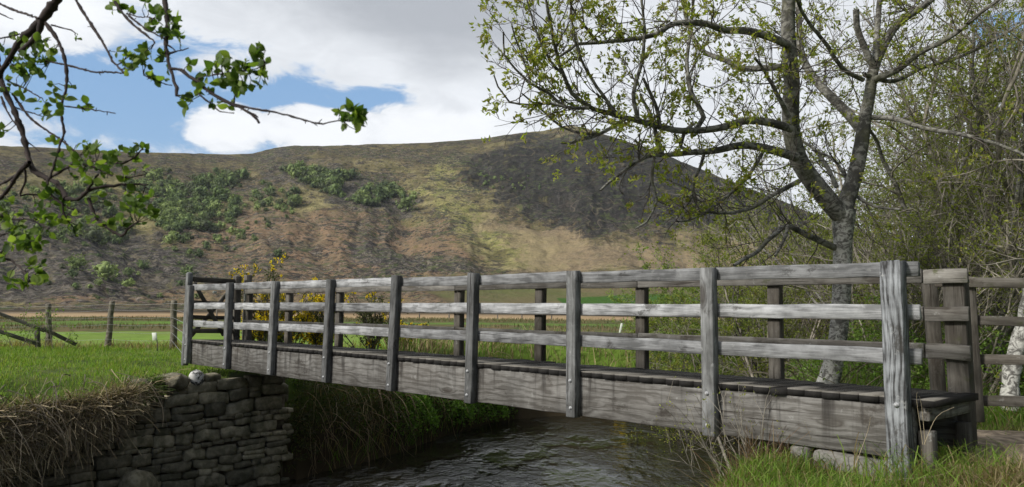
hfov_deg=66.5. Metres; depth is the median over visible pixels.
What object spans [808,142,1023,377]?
tree
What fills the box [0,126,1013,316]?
hills
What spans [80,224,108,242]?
bush
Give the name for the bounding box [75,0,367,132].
overhanging branch
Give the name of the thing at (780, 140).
tree
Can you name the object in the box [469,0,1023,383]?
birch tree
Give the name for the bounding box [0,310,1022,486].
ground
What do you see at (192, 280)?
gate
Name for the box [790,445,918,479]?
support pier
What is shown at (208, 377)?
stone
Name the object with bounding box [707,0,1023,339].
tree
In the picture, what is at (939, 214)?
tree
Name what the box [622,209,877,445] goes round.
tree
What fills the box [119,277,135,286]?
bush
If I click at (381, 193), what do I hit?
bush
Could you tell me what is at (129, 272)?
bush
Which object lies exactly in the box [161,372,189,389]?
stone
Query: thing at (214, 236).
bush
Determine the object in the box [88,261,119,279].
bush
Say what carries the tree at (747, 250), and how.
on the ground at (303, 467)
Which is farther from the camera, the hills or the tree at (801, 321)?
the hills
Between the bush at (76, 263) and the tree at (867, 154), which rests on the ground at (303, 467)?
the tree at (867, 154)
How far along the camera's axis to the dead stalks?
5.52 m
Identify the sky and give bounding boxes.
[0,0,1023,256]
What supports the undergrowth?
on the ground at (303, 467)
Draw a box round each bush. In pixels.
[64,252,91,270]
[65,269,79,278]
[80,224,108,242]
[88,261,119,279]
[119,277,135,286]
[122,267,135,275]
[135,259,151,269]
[163,233,178,243]
[178,264,196,275]
[192,248,205,257]
[210,184,232,197]
[210,253,299,341]
[211,234,221,239]
[226,226,238,234]
[228,193,243,203]
[256,293,313,342]
[273,247,286,256]
[283,193,302,206]
[298,275,345,344]
[333,277,408,348]
[372,184,393,200]
[381,320,429,345]
[395,194,417,211]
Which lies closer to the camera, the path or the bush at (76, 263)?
the path
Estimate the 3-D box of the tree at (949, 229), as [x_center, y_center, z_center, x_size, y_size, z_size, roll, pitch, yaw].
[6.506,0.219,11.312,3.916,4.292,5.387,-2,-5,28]
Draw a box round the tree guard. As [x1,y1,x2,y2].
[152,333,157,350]
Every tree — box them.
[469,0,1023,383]
[606,249,722,369]
[618,149,876,377]
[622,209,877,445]
[624,201,814,376]
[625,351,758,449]
[632,243,792,377]
[655,72,1021,367]
[685,150,941,448]
[687,171,912,381]
[697,0,1023,337]
[705,80,1016,338]
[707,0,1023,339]
[720,0,1023,337]
[730,247,864,380]
[734,36,1023,378]
[767,15,1014,313]
[770,225,994,336]
[771,0,1023,388]
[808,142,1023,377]
[823,0,1023,365]
[830,114,1023,394]
[855,124,1022,338]
[914,148,1023,412]
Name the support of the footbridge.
on the abutment wall
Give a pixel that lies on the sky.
(419, 73)
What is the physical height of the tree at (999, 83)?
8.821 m
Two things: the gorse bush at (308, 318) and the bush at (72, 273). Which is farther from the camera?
the bush at (72, 273)
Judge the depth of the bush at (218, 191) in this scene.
758.87 m
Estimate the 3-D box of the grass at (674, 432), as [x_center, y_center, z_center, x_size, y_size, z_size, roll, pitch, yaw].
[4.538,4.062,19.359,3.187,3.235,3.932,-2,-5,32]
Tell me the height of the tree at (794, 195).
7.887 m
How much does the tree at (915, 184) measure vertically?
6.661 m
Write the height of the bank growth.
3.268 m
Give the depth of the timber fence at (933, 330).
7.88 m
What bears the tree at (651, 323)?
on the ground at (303, 467)
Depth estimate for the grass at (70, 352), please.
16.51 m
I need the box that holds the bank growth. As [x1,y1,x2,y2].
[278,342,517,476]
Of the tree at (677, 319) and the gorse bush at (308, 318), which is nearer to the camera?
the gorse bush at (308, 318)
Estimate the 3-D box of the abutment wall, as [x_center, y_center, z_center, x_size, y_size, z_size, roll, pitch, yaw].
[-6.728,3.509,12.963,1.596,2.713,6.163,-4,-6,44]
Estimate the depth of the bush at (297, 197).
743.57 m
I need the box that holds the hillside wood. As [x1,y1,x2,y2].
[0,160,540,298]
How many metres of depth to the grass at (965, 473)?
5.71 m
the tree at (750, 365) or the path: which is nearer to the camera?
the path
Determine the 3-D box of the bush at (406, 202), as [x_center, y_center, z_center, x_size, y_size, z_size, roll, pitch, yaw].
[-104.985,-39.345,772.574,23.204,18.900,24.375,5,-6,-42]
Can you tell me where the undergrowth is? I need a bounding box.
[730,264,1023,429]
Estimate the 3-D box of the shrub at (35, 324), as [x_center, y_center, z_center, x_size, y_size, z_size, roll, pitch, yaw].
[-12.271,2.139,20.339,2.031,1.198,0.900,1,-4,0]
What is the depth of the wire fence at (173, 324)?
21.93 m
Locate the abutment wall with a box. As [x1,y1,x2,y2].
[0,374,293,486]
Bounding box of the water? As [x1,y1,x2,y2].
[257,415,790,486]
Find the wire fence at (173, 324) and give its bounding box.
[31,300,182,351]
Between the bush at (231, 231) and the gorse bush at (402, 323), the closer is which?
the gorse bush at (402, 323)
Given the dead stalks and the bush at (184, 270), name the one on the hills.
the bush at (184, 270)
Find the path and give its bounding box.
[975,429,1023,466]
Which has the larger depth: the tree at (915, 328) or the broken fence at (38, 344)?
the broken fence at (38, 344)
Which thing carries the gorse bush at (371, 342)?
on the ground at (303, 467)
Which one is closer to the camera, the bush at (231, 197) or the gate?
the gate
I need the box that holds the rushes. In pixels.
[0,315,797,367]
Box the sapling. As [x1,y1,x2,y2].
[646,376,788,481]
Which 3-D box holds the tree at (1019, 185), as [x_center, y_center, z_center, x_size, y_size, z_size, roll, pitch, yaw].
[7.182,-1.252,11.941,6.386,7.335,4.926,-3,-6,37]
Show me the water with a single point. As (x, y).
(561, 451)
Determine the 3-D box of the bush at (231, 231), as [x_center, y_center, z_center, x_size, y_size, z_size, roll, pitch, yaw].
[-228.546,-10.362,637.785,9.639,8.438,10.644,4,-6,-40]
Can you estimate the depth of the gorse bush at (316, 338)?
18.12 m
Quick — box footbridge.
[183,260,978,482]
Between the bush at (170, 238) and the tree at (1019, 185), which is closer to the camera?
the tree at (1019, 185)
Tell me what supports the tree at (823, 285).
on the ground at (303, 467)
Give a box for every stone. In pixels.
[118,469,157,486]
[131,378,154,390]
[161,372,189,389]
[189,369,203,385]
[204,373,220,381]
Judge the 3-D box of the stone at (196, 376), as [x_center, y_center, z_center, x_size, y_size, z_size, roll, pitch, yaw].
[-5.431,2.310,13.447,0.258,0.267,0.292,2,-5,-22]
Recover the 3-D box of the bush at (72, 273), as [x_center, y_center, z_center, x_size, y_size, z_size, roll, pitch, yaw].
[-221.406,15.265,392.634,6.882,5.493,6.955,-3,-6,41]
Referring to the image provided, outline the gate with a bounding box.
[181,272,251,365]
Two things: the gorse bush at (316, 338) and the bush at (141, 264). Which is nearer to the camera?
the gorse bush at (316, 338)
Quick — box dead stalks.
[855,392,956,480]
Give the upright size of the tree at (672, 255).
8.565 m
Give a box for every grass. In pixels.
[0,336,385,471]
[0,365,183,486]
[649,410,1023,486]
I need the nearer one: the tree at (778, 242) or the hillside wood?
the tree at (778, 242)
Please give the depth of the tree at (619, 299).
25.07 m
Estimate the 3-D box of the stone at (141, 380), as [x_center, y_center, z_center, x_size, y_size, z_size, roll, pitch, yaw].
[-6.030,2.325,12.720,0.444,0.266,0.315,5,-6,-44]
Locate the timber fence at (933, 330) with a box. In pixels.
[921,277,1023,422]
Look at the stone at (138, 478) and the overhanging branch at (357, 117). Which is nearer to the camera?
the overhanging branch at (357, 117)
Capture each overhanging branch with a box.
[0,0,159,290]
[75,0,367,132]
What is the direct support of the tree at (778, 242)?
on the ground at (303, 467)
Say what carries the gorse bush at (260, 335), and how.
on the ground at (303, 467)
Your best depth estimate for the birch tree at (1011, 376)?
9.78 m
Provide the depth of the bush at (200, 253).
554.71 m
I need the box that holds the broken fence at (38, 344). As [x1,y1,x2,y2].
[0,312,76,346]
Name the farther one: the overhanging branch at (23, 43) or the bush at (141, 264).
the bush at (141, 264)
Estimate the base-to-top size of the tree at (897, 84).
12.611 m
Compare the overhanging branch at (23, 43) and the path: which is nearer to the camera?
the overhanging branch at (23, 43)

